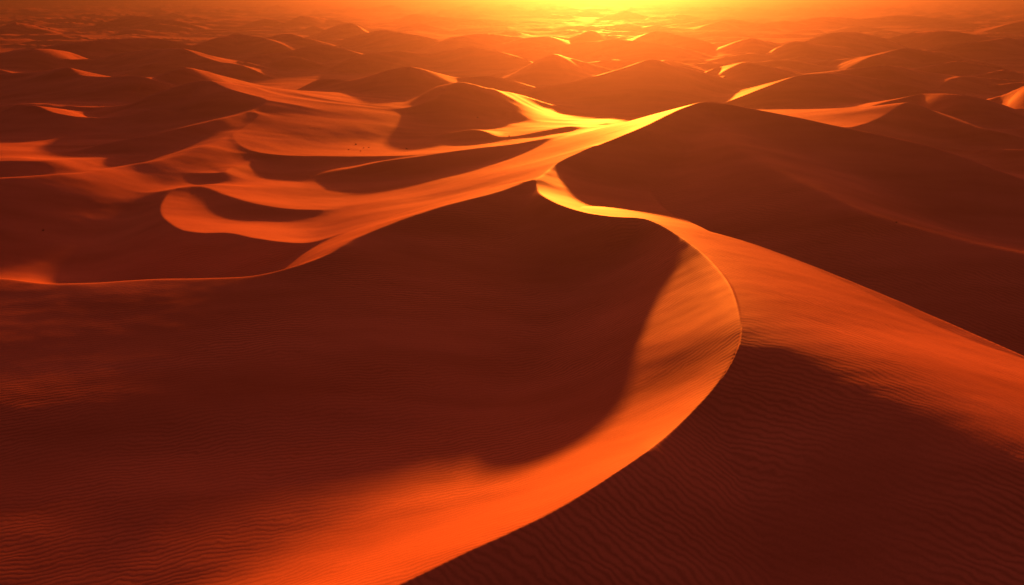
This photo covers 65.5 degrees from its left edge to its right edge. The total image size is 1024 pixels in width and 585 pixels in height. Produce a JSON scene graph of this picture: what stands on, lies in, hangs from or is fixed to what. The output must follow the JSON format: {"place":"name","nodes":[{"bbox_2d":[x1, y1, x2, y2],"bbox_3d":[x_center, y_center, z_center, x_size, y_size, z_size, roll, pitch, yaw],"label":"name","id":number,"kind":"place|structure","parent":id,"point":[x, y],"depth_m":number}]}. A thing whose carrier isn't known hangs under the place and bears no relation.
{"place":"outdoors","nodes":[
{"label":"outdoors","id":0,"kind":"place"},
{"bbox_2d":[0,22,51,33],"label":"sand dune","id":1,"kind":"structure","parent":0,"point":[16,28],"depth_m":2094.96},
{"bbox_2d":[0,49,86,71],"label":"sand dune","id":2,"kind":"structure","parent":0,"point":[28,60],"depth_m":1088.05},
{"bbox_2d":[0,104,114,133],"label":"sand dune","id":3,"kind":"structure","parent":0,"point":[20,118],"depth_m":582.95},
{"bbox_2d":[0,130,154,177],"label":"sand dune","id":4,"kind":"structure","parent":0,"point":[28,154],"depth_m":471.91},
{"bbox_2d":[0,67,176,101],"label":"sand dune","id":5,"kind":"structure","parent":0,"point":[65,83],"depth_m":771.72},
{"bbox_2d":[38,38,198,58],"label":"sand dune","id":6,"kind":"structure","parent":0,"point":[94,49],"depth_m":1284.18},
{"bbox_2d":[0,131,279,274],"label":"sand dune","id":7,"kind":"structure","parent":0,"point":[73,215],"depth_m":361.91},
{"bbox_2d":[106,109,174,131],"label":"sand dune","id":8,"kind":"structure","parent":0,"point":[136,120],"depth_m":584.56},
{"bbox_2d":[78,16,222,28],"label":"sand dune","id":9,"kind":"structure","parent":0,"point":[130,21],"depth_m":2538.81},
{"bbox_2d":[76,111,256,153],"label":"sand dune","id":10,"kind":"structure","parent":0,"point":[160,139],"depth_m":501.45},
{"bbox_2d":[68,48,278,80],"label":"sand dune","id":11,"kind":"structure","parent":0,"point":[177,58],"depth_m":1063.88},
{"bbox_2d":[154,68,273,87],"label":"sand dune","id":12,"kind":"structure","parent":0,"point":[180,76],"depth_m":798.86},
{"bbox_2d":[63,184,417,281],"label":"sand dune","id":13,"kind":"structure","parent":0,"point":[179,233],"depth_m":311.54},
{"bbox_2d":[123,159,358,218],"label":"sand dune","id":14,"kind":"structure","parent":0,"point":[252,188],"depth_m":383.93},
{"bbox_2d":[194,34,301,59],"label":"sand dune","id":15,"kind":"structure","parent":0,"point":[236,46],"depth_m":1359.90},
{"bbox_2d":[0,80,500,172],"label":"sand dune","id":16,"kind":"structure","parent":0,"point":[288,130],"depth_m":582.35},
{"bbox_2d":[0,147,592,461],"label":"sand dune","id":17,"kind":"structure","parent":0,"point":[430,308],"depth_m":211.09},
{"bbox_2d":[240,43,361,63],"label":"sand dune","id":18,"kind":"structure","parent":0,"point":[321,53],"depth_m":1177.45},
{"bbox_2d":[267,33,347,49],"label":"sand dune","id":19,"kind":"structure","parent":0,"point":[299,40],"depth_m":1439.52},
{"bbox_2d":[269,16,366,26],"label":"sand dune","id":20,"kind":"structure","parent":0,"point":[305,21],"depth_m":2674.65},
{"bbox_2d":[304,23,368,39],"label":"sand dune","id":21,"kind":"structure","parent":0,"point":[343,31],"depth_m":1919.83},
{"bbox_2d":[331,30,440,51],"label":"sand dune","id":22,"kind":"structure","parent":0,"point":[383,40],"depth_m":1465.94},
{"bbox_2d":[297,66,533,96],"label":"sand dune","id":23,"kind":"structure","parent":0,"point":[409,81],"depth_m":772.64},
{"bbox_2d":[320,47,535,74],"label":"sand dune","id":24,"kind":"structure","parent":0,"point":[470,61],"depth_m":1107.94},
{"bbox_2d":[395,14,498,25],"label":"sand dune","id":25,"kind":"structure","parent":0,"point":[418,18],"depth_m":2943.42},
{"bbox_2d":[292,122,623,187],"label":"sand dune","id":26,"kind":"structure","parent":0,"point":[367,173],"depth_m":433.24},
{"bbox_2d":[413,33,520,52],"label":"sand dune","id":27,"kind":"structure","parent":0,"point":[489,41],"depth_m":1391.77},
{"bbox_2d":[401,82,604,126],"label":"sand dune","id":28,"kind":"structure","parent":0,"point":[458,104],"depth_m":645.23},
{"bbox_2d":[0,179,1023,584],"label":"sand dune","id":29,"kind":"structure","parent":0,"point":[682,401],"depth_m":148.94},
{"bbox_2d":[0,0,1023,275],"bbox_3d":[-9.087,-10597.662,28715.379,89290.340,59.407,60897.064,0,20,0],"label":"desert ground","id":30,"kind":"structure","parent":0,"point":[62,20],"depth_m":2970.63},
{"bbox_2d":[414,116,634,141],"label":"sand dune","id":31,"kind":"structure","parent":0,"point":[502,132],"depth_m":568.86},
{"bbox_2d":[494,36,574,51],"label":"sand dune","id":32,"kind":"structure","parent":0,"point":[539,42],"depth_m":1363.90},
{"bbox_2d":[499,54,613,86],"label":"sand dune","id":33,"kind":"structure","parent":0,"point":[553,69],"depth_m":962.60},
{"bbox_2d":[566,30,621,42],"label":"sand dune","id":34,"kind":"structure","parent":0,"point":[589,36],"depth_m":1465.78},
{"bbox_2d":[602,11,646,19],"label":"sand dune","id":35,"kind":"structure","parent":0,"point":[625,15],"depth_m":3396.15},
{"bbox_2d":[541,40,716,62],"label":"sand dune","id":36,"kind":"structure","parent":0,"point":[602,50],"depth_m":1259.54},
{"bbox_2d":[512,59,756,113],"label":"sand dune","id":37,"kind":"structure","parent":0,"point":[651,86],"depth_m":781.29},
{"bbox_2d":[627,31,719,52],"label":"sand dune","id":38,"kind":"structure","parent":0,"point":[695,44],"depth_m":1453.07},
{"bbox_2d":[358,102,1023,355],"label":"sand dune","id":39,"kind":"structure","parent":0,"point":[948,247],"depth_m":331.91},
{"bbox_2d":[683,19,794,31],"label":"sand dune","id":40,"kind":"structure","parent":0,"point":[730,24],"depth_m":2321.69},
{"bbox_2d":[703,38,782,55],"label":"sand dune","id":41,"kind":"structure","parent":0,"point":[754,45],"depth_m":1328.04},
{"bbox_2d":[705,62,803,83],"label":"sand dune","id":42,"kind":"structure","parent":0,"point":[745,72],"depth_m":880.34},
{"bbox_2d":[600,102,1023,150],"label":"sand dune","id":43,"kind":"structure","parent":0,"point":[912,122],"depth_m":545.39},
{"bbox_2d":[766,41,872,60],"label":"sand dune","id":44,"kind":"structure","parent":0,"point":[802,48],"depth_m":1223.12},
{"bbox_2d":[718,73,935,108],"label":"sand dune","id":45,"kind":"structure","parent":0,"point":[821,89],"depth_m":740.27},
{"bbox_2d":[803,32,908,53],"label":"sand dune","id":46,"kind":"structure","parent":0,"point":[865,43],"depth_m":1399.22},
{"bbox_2d":[795,15,982,29],"bbox_3d":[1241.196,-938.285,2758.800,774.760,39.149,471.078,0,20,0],"label":"sand dune","id":47,"kind":"structure","parent":0,"point":[833,23],"depth_m":2710.57},
{"bbox_2d":[804,65,978,96],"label":"sand dune","id":48,"kind":"structure","parent":0,"point":[928,81],"depth_m":850.23},
{"bbox_2d":[827,48,983,70],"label":"sand dune","id":49,"kind":"structure","parent":0,"point":[908,58],"depth_m":1075.23},
{"bbox_2d":[831,93,1023,128],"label":"sand dune","id":50,"kind":"structure","parent":0,"point":[986,113],"depth_m":601.39},
{"bbox_2d":[888,31,999,49],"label":"sand dune","id":51,"kind":"structure","parent":0,"point":[922,40],"depth_m":1528.46},
{"bbox_2d":[927,38,1023,62],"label":"sand dune","id":52,"kind":"structure","parent":0,"point":[1008,50],"depth_m":1263.37},
{"bbox_2d":[957,149,1023,170],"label":"sand dune","id":53,"kind":"structure","parent":0,"point":[1014,158],"depth_m":493.92},
{"bbox_2d":[959,21,1023,35],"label":"sand dune","id":54,"kind":"structure","parent":0,"point":[1016,28],"depth_m":2200.85},
{"bbox_2d":[978,86,1023,108],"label":"sand dune","id":55,"kind":"structure","parent":0,"point":[1013,99],"depth_m":704.08},
{"bbox_2d":[992,127,1023,136],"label":"sand dune","id":56,"kind":"structure","parent":0,"point":[1017,131],"depth_m":564.05}
]}

